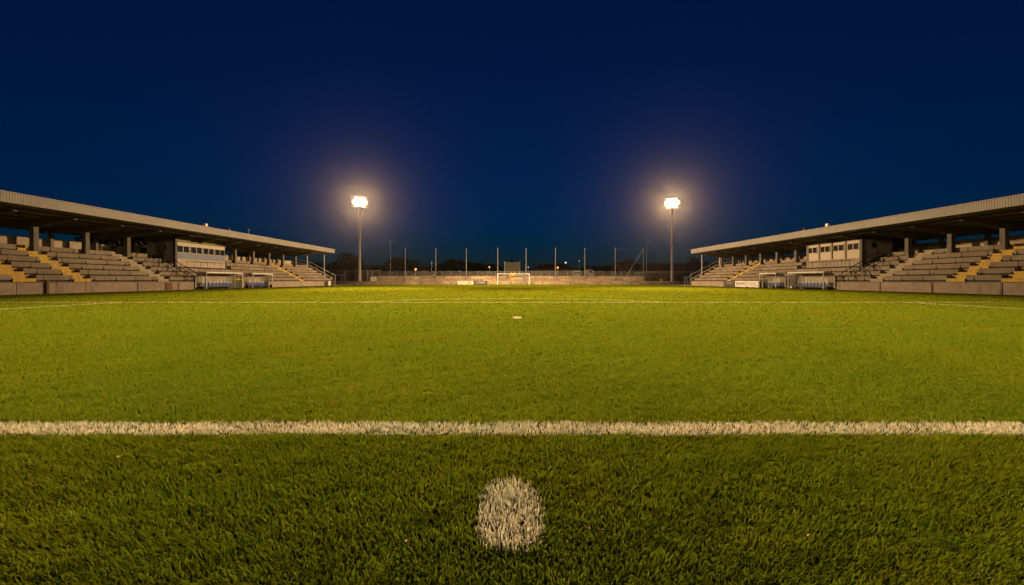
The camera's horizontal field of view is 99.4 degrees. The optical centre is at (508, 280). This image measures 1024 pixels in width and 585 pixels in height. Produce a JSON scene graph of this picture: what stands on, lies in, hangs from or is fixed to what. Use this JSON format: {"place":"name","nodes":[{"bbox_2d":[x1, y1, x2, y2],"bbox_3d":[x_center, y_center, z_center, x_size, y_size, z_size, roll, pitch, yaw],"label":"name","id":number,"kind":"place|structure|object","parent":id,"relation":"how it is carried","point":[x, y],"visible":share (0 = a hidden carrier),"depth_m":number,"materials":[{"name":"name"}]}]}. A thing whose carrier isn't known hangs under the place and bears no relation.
{"place":"outdoors","nodes":[
{"label":"outdoors","id":0,"kind":"place"},
{"bbox_2d":[466,248,466,280],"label":"net pole","id":1,"kind":"object","parent":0,"point":[466,264],"visible":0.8,"depth_m":104.44,"materials":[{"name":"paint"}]},
{"bbox_2d":[0,284,1023,584],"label":"pitch","id":2,"kind":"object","parent":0,"point":[630,497],"visible":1,"depth_m":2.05,"materials":[{"name":"green plant"}]},
{"bbox_2d":[194,272,242,288],"bbox_3d":[-33.788,0.022,50.800,1.365,1.955,6.510,0,0,0],"label":"dugout","id":3,"kind":"object","parent":2,"relation":"on","point":[212,279],"visible":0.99,"depth_m":50.39,"materials":[{"name":"beige"}]},
{"bbox_2d":[243,273,272,287],"bbox_3d":[-33.788,0.022,58.550,1.365,1.955,4.810,0,0,0],"label":"dugout","id":4,"kind":"object","parent":2,"relation":"on","point":[253,279],"visible":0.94,"depth_m":58.36,"materials":[{"name":"beige"}]},
{"bbox_2d":[457,281,472,284],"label":"advert board","id":5,"kind":"object","parent":2,"relation":"on","point":[464,282],"visible":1,"depth_m":102.40,"materials":[{"name":"paint"}]},
{"bbox_2d":[474,281,486,283],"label":"advert board","id":6,"kind":"object","parent":2,"relation":"on","point":[480,282],"visible":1,"depth_m":102.40,"materials":[{"name":"paint"}]},
{"bbox_2d":[475,476,545,554],"bbox_3d":[0.008,0.983,1.866,0.316,0.039,0.634,0,0,0],"label":"painted spot","id":7,"kind":"object","parent":2,"relation":"on","point":[528,518],"visible":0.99,"depth_m":1.83,"materials":[{"name":"white paint"}]},
{"bbox_2d":[0,301,1020,308],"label":"penalty area line","id":8,"kind":"object","parent":2,"relation":"on","point":[499,302],"visible":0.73,"depth_m":19.42,"materials":[{"name":"white paint"}]},
{"bbox_2d":[361,298,661,301],"bbox_3d":[0.111,0.969,21.579,14.168,0.066,4.171,0,0,0],"label":"penalty arc line","id":9,"kind":"object","parent":2,"relation":"on","point":[521,298],"visible":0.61,"depth_m":22.49,"materials":[{"name":"white paint"}]},
{"bbox_2d":[0,419,1023,436],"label":"goal line","id":10,"kind":"object","parent":2,"relation":"on","point":[51,426],"visible":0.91,"depth_m":2.90,"materials":[{"name":"white paint"}]},
{"bbox_2d":[497,274,529,283],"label":"football goal","id":11,"kind":"object","parent":2,"relation":"on","point":[511,278],"visible":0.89,"depth_m":100.95,"materials":[{"name":"white paint"}]},
{"bbox_2d":[724,281,734,286],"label":"advert board","id":12,"kind":"object","parent":2,"relation":"on","point":[729,283],"visible":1,"depth_m":66.28,"materials":[{"name":"paint"}]},
{"bbox_2d":[735,281,746,286],"bbox_3d":[33.798,0.540,63.125,0.304,0.920,3.050,0,0,0],"label":"advert board","id":13,"kind":"object","parent":2,"relation":"on","point":[740,283],"visible":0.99,"depth_m":62.98,"materials":[{"name":"paint"}]},
{"bbox_2d":[747,281,758,287],"bbox_3d":[33.798,0.540,60.050,0.304,0.920,2.900,0,0,0],"label":"advert board","id":14,"kind":"object","parent":2,"relation":"on","point":[752,283],"visible":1,"depth_m":59.78,"materials":[{"name":"paint"}]},
{"bbox_2d":[759,273,785,287],"bbox_3d":[33.788,0.022,55.750,1.365,1.955,3.610,0,0,0],"label":"dugout","id":15,"kind":"object","parent":2,"relation":"on","point":[778,280],"visible":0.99,"depth_m":55.40,"materials":[{"name":"beige"}]},
{"bbox_2d":[787,271,835,289],"bbox_3d":[33.788,0.022,48.700,1.365,1.955,5.910,0,0,0],"label":"dugout","id":16,"kind":"object","parent":2,"relation":"on","point":[823,279],"visible":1,"depth_m":48.25,"materials":[{"name":"beige"}]},
{"bbox_2d":[0,0,1023,275],"label":"sky","id":17,"kind":"structure","parent":0,"point":[526,130],"materials":[{"name":"blue"}]},
{"bbox_2d":[532,262,575,275],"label":"house","id":18,"kind":"structure","parent":0,"point":[543,267],"depth_m":155.00,"materials":[{"name":"red tile"}]},
{"bbox_2d":[555,248,555,280],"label":"net pole","id":19,"kind":"object","parent":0,"point":[555,264],"visible":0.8,"depth_m":104.42,"materials":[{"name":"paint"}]},
{"bbox_2d":[584,248,584,280],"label":"net pole","id":20,"kind":"object","parent":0,"point":[584,264],"visible":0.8,"depth_m":104.47,"materials":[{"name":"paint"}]},
{"bbox_2d":[615,248,615,280],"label":"net pole","id":21,"kind":"object","parent":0,"point":[615,264],"visible":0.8,"depth_m":104.44,"materials":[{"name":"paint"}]},
{"bbox_2d":[633,261,737,271],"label":"long building","id":22,"kind":"structure","parent":0,"point":[677,267],"depth_m":132.68,"materials":[{"name":"grey concrete"}]},
{"label":"ground","id":23,"kind":"structure","parent":0,"visible":0},
{"bbox_2d":[74,236,146,247],"bbox_3d":[-55.793,-3.069,62.353,9.029,8.158,8.931,0,0,25],"label":"broadleaf tree","id":24,"kind":"object","parent":23,"relation":"on","point":[112,242],"visible":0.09,"depth_m":60.51,"materials":[{"name":"green plant"}]},
{"bbox_2d":[0,281,323,294],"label":"perimeter wall","id":25,"kind":"structure","parent":23,"relation":"on","point":[32,288],"depth_m":36.33,"materials":[{"name":"concrete"}]},
{"bbox_2d":[44,280,49,293],"bbox_3d":[-33.925,0.505,31.900,0.170,0.990,0.240,0,0,0],"label":"rusty post","id":26,"kind":"object","parent":25,"relation":"attached to","point":[46,286],"visible":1,"depth_m":31.83,"materials":[{"name":"metal"}]},
{"bbox_2d":[165,282,171,289],"bbox_3d":[-33.968,0.580,43.375,0.055,0.740,0.890,0,0,0],"label":"rusty hatch","id":27,"kind":"object","parent":25,"relation":"attached to","point":[168,285],"visible":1,"depth_m":43.29,"materials":[{"name":"metal"}]},
{"bbox_2d":[166,283,171,288],"bbox_3d":[-33.965,0.580,43.375,0.050,0.600,0.750,0,0,0],"label":"door","id":28,"kind":"structure","parent":27,"relation":"in","point":[168,285],"depth_m":43.36,"materials":[{"name":"metal"}]},
{"bbox_2d":[0,190,335,288],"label":"grandstand","id":29,"kind":"object","parent":23,"relation":"on","point":[33,257],"visible":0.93,"depth_m":40.23,"materials":[{"name":"concrete"}]},
{"bbox_2d":[150,252,196,280],"bbox_3d":[-36.293,-1.467,47.050,3.855,3.134,1.780,0,0,0],"label":"stair railing","id":30,"kind":"object","parent":29,"relation":"attached to","point":[172,265],"visible":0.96,"depth_m":46.20,"materials":[{"name":"metal"}]},
{"bbox_2d":[147,235,224,268],"bbox_3d":[-38.837,-3.290,52.755,3.725,3.980,8.870,0,0,0],"label":"press box","id":31,"kind":"object","parent":29,"relation":"on","point":[188,252],"visible":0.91,"depth_m":51.23,"materials":[{"name":"white paint"}]},
{"bbox_2d":[164,243,166,258],"bbox_3d":[-38.675,-3.275,48.652,0.750,1.750,0.064,0,0,0],"label":"door","id":32,"kind":"structure","parent":31,"relation":"in","point":[165,244],"depth_m":48.63,"materials":[{"name":"black glass"}]},
{"bbox_2d":[177,245,182,252],"bbox_3d":[-37.317,-3.560,49.257,0.074,0.810,0.949,0,0,0],"label":"window","id":33,"kind":"structure","parent":31,"relation":"in","point":[179,247],"depth_m":49.29,"materials":[{"name":"black glass"}]},
{"bbox_2d":[183,246,188,252],"bbox_3d":[-37.317,-3.560,50.206,0.074,0.810,0.949,0,0,0],"label":"window","id":34,"kind":"structure","parent":31,"relation":"in","point":[185,248],"depth_m":50.20,"materials":[{"name":"black glass"}]},
{"bbox_2d":[190,246,196,253],"bbox_3d":[-37.317,-3.560,51.359,0.074,0.810,0.949,0,0,0],"label":"window","id":35,"kind":"structure","parent":31,"relation":"in","point":[193,250],"depth_m":51.39,"materials":[{"name":"black glass"}]},
{"bbox_2d":[197,247,201,253],"bbox_3d":[-37.317,-3.560,52.308,0.074,0.810,0.949,0,0,0],"label":"window","id":36,"kind":"structure","parent":31,"relation":"in","point":[199,250],"depth_m":52.39,"materials":[{"name":"black glass"}]},
{"bbox_2d":[203,248,208,254],"bbox_3d":[-37.317,-3.560,53.462,0.074,0.810,0.949,0,0,0],"label":"window","id":37,"kind":"structure","parent":31,"relation":"in","point":[205,250],"depth_m":53.47,"materials":[{"name":"black glass"}]},
{"bbox_2d":[209,248,213,254],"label":"window","id":38,"kind":"structure","parent":31,"relation":"in","point":[211,251],"depth_m":54.50,"materials":[{"name":"black glass"}]},
{"bbox_2d":[215,249,219,255],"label":"window","id":39,"kind":"structure","parent":31,"relation":"in","point":[217,252],"depth_m":55.62,"materials":[{"name":"black glass"}]},
{"bbox_2d":[220,250,224,255],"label":"window","id":40,"kind":"structure","parent":31,"relation":"in","point":[222,252],"depth_m":56.59,"materials":[{"name":"black glass"}]},
{"bbox_2d":[233,276,241,287],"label":"tunnel gate","id":41,"kind":"structure","parent":29,"relation":"attached to","point":[237,283],"depth_m":55.00,"materials":[{"name":"black paint"}]},
{"bbox_2d":[235,280,241,287],"bbox_3d":[-34.410,0.450,55.100,0.060,1.000,1.560,0,0,0],"label":"door","id":42,"kind":"structure","parent":41,"relation":"in","point":[238,283],"depth_m":55.21,"materials":[{"name":"black paint"}]},
{"bbox_2d":[229,252,274,258],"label":"broadleaf tree","id":43,"kind":"object","parent":23,"relation":"on","point":[245,255],"visible":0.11,"depth_m":97.61,"materials":[{"name":"green plant"}]},
{"bbox_2d":[308,261,332,269],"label":"broadleaf tree","id":44,"kind":"object","parent":23,"relation":"on","point":[317,263],"visible":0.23,"depth_m":137.80,"materials":[{"name":"green plant"}]},
{"bbox_2d":[324,281,329,285],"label":"storage box","id":45,"kind":"object","parent":23,"relation":"on","point":[326,283],"visible":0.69,"depth_m":80.40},
{"bbox_2d":[326,252,365,269],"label":"broadleaf tree","id":46,"kind":"object","parent":23,"relation":"on","point":[348,261],"visible":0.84,"depth_m":133.47,"materials":[{"name":"green plant"}]},
{"bbox_2d":[320,270,380,280],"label":"boundary wall","id":47,"kind":"structure","parent":23,"relation":"on","point":[352,275],"depth_m":110.00,"materials":[{"name":"paint"}]},
{"bbox_2d":[349,273,353,280],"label":"door","id":48,"kind":"structure","parent":47,"relation":"in","point":[351,275],"depth_m":109.94,"materials":[{"name":"paint"}]},
{"bbox_2d":[354,273,357,280],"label":"door","id":49,"kind":"structure","parent":47,"relation":"in","point":[355,274],"depth_m":109.94,"materials":[{"name":"paint"}]},
{"bbox_2d":[351,196,366,280],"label":"floodlight mast","id":50,"kind":"object","parent":23,"relation":"on","point":[359,202],"visible":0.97,"depth_m":103.80,"materials":[{"name":"metal"}]},
{"bbox_2d":[363,265,393,275],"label":"broadleaf tree","id":51,"kind":"object","parent":23,"relation":"on","point":[372,267],"visible":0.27,"depth_m":149.58,"materials":[{"name":"green plant"}]},
{"bbox_2d":[405,248,405,280],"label":"net pole","id":52,"kind":"object","parent":23,"relation":"on","point":[405,264],"visible":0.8,"depth_m":104.44,"materials":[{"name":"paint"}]},
{"bbox_2d":[377,276,645,283],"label":"end terrace","id":53,"kind":"structure","parent":23,"relation":"on","point":[507,278],"depth_m":105.75,"materials":[{"name":"concrete"}]},
{"bbox_2d":[379,271,641,275],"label":"wire fence","id":54,"kind":"object","parent":53,"relation":"on","point":[508,272],"visible":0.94,"depth_m":106.81,"materials":[{"name":"metal"}]},
{"bbox_2d":[515,275,524,280],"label":"banner","id":55,"kind":"object","parent":53,"relation":"attached to","point":[518,277],"visible":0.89,"depth_m":104.80,"materials":[{"name":"beige fabric"}]},
{"bbox_2d":[334,281,689,284],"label":"perimeter wall","id":56,"kind":"structure","parent":23,"relation":"on","point":[511,282],"depth_m":103.00,"materials":[{"name":"concrete"}]},
{"bbox_2d":[611,258,636,275],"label":"broadleaf tree","id":57,"kind":"object","parent":23,"relation":"on","point":[625,265],"visible":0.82,"depth_m":127.20,"materials":[{"name":"green plant"}]},
{"bbox_2d":[626,248,643,280],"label":"net pole","id":58,"kind":"object","parent":23,"relation":"on","point":[643,264],"visible":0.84,"depth_m":104.42,"materials":[{"name":"metal"}]},
{"bbox_2d":[644,241,648,278],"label":"slim mast","id":59,"kind":"object","parent":23,"relation":"on","point":[646,258],"visible":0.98,"depth_m":111.97,"materials":[{"name":"metal"}]},
{"bbox_2d":[647,275,654,280],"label":"bush","id":60,"kind":"object","parent":23,"relation":"on","point":[651,278],"visible":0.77,"depth_m":107.65,"materials":[{"name":"green plant"}]},
{"bbox_2d":[664,274,669,280],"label":"bush","id":61,"kind":"object","parent":23,"relation":"on","point":[667,278],"visible":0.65,"depth_m":108.80,"materials":[{"name":"green plant"}]},
{"bbox_2d":[634,272,700,280],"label":"corner wall","id":62,"kind":"structure","parent":23,"relation":"on","point":[660,275],"depth_m":116.00,"materials":[{"name":"grey concrete"}]},
{"bbox_2d":[664,197,679,280],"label":"floodlight mast","id":63,"kind":"object","parent":23,"relation":"on","point":[672,202],"visible":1,"depth_m":103.78,"materials":[{"name":"metal"}]},
{"bbox_2d":[674,276,681,280],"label":"bush","id":64,"kind":"object","parent":23,"relation":"on","point":[677,278],"visible":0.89,"depth_m":109.59,"materials":[{"name":"green plant"}]},
{"bbox_2d":[688,257,701,262],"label":"broadleaf tree","id":65,"kind":"object","parent":23,"relation":"on","point":[694,259],"visible":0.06,"depth_m":148.71,"materials":[{"name":"green plant"}]},
{"bbox_2d":[690,193,1023,289],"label":"grandstand","id":66,"kind":"object","parent":23,"relation":"on","point":[987,258],"visible":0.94,"depth_m":39.63,"materials":[{"name":"concrete"}]},
{"bbox_2d":[786,276,796,288],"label":"tunnel gate","id":67,"kind":"structure","parent":66,"relation":"attached to","point":[792,281],"depth_m":52.84,"materials":[{"name":"grey metal"}]},
{"bbox_2d":[789,279,794,287],"bbox_3d":[34.410,0.425,52.800,0.060,1.050,1.560,0,0,0],"label":"door","id":68,"kind":"structure","parent":67,"relation":"in","point":[791,281],"depth_m":52.84,"materials":[{"name":"black paint"}]},
{"bbox_2d":[807,236,893,268],"bbox_3d":[38.837,-3.220,50.070,3.725,3.840,8.860,0,0,0],"label":"press box","id":69,"kind":"object","parent":66,"relation":"on","point":[841,252],"visible":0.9,"depth_m":48.08,"materials":[{"name":"beige concrete"}]},
{"bbox_2d":[820,246,824,252],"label":"window","id":70,"kind":"structure","parent":69,"relation":"in","point":[822,249],"depth_m":51.70,"materials":[{"name":"black glass"}]},
{"bbox_2d":[825,246,829,251],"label":"window","id":71,"kind":"structure","parent":69,"relation":"in","point":[827,248],"depth_m":50.89,"materials":[{"name":"black glass"}]},
{"bbox_2d":[833,245,837,251],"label":"window","id":72,"kind":"structure","parent":69,"relation":"in","point":[835,247],"depth_m":49.65,"materials":[{"name":"black glass"}]},
{"bbox_2d":[838,244,843,250],"bbox_3d":[37.317,-3.665,48.781,0.074,0.720,0.780,0,0,0],"label":"window","id":73,"kind":"structure","parent":69,"relation":"in","point":[840,247],"depth_m":48.75,"materials":[{"name":"black glass"}]},
{"bbox_2d":[847,243,852,249],"bbox_3d":[37.317,-3.665,47.461,0.074,0.720,0.780,0,0,0],"label":"window","id":74,"kind":"structure","parent":69,"relation":"in","point":[849,246],"depth_m":47.47,"materials":[{"name":"black glass"}]},
{"bbox_2d":[853,243,858,249],"bbox_3d":[37.317,-3.665,46.681,0.074,0.720,0.780,0,0,0],"label":"window","id":75,"kind":"structure","parent":69,"relation":"in","point":[855,245],"depth_m":46.75,"materials":[{"name":"black glass"}]},
{"bbox_2d":[871,241,877,257],"bbox_3d":[38.675,-3.275,45.972,0.750,1.750,0.064,0,0,0],"label":"door","id":76,"kind":"structure","parent":69,"relation":"in","point":[874,244],"depth_m":45.95,"materials":[{"name":"brown wood"}]},
{"bbox_2d":[841,250,892,280],"bbox_3d":[36.293,-1.467,44.050,3.855,3.134,1.780,0,0,0],"label":"stair railing","id":77,"kind":"object","parent":66,"relation":"attached to","point":[867,265],"visible":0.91,"depth_m":43.20,"materials":[{"name":"metal"}]},
{"bbox_2d":[691,281,1023,294],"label":"perimeter wall","id":78,"kind":"structure","parent":23,"relation":"on","point":[978,288],"depth_m":35.03,"materials":[{"name":"concrete"}]},
{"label":"raised ground","id":79,"kind":"structure","parent":0,"visible":0},
{"bbox_2d":[388,240,392,275],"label":"slim mast","id":80,"kind":"object","parent":79,"relation":"on","point":[390,255],"visible":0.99,"depth_m":111.94,"materials":[{"name":"metal"}]},
{"bbox_2d":[384,257,422,275],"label":"broadleaf tree","id":81,"kind":"object","parent":79,"relation":"on","point":[397,264],"visible":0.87,"depth_m":132.68,"materials":[{"name":"green plant"}]},
{"bbox_2d":[412,264,436,275],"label":"house","id":82,"kind":"structure","parent":79,"relation":"on","point":[426,268],"depth_m":150.22,"materials":[{"name":"brown tile"}]},
{"bbox_2d":[434,258,463,275],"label":"broadleaf tree","id":83,"kind":"object","parent":79,"relation":"on","point":[450,265],"visible":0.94,"depth_m":137.92,"materials":[{"name":"green plant"}]},
{"bbox_2d":[462,262,490,275],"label":"broadleaf tree","id":84,"kind":"object","parent":79,"relation":"on","point":[473,267],"visible":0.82,"depth_m":148.44,"materials":[{"name":"green plant"}]},
{"bbox_2d":[482,264,503,275],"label":"broadleaf tree","id":85,"kind":"object","parent":79,"relation":"on","point":[493,267],"visible":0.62,"depth_m":152.85,"materials":[{"name":"green plant"}]},
{"bbox_2d":[504,262,519,271],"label":"scoreboard","id":86,"kind":"object","parent":79,"relation":"on","point":[512,266],"visible":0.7,"depth_m":109.00,"materials":[{"name":"metal"}]},
{"bbox_2d":[585,270,593,275],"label":"delivery van","id":87,"kind":"object","parent":79,"relation":"on","point":[588,274],"visible":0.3,"depth_m":113.23,"materials":[{"name":"white paint"}]},
{"bbox_2d":[580,265,614,275],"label":"broadleaf tree","id":88,"kind":"object","parent":79,"relation":"on","point":[607,268],"visible":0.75,"depth_m":157.53,"materials":[{"name":"green plant"}]}
]}

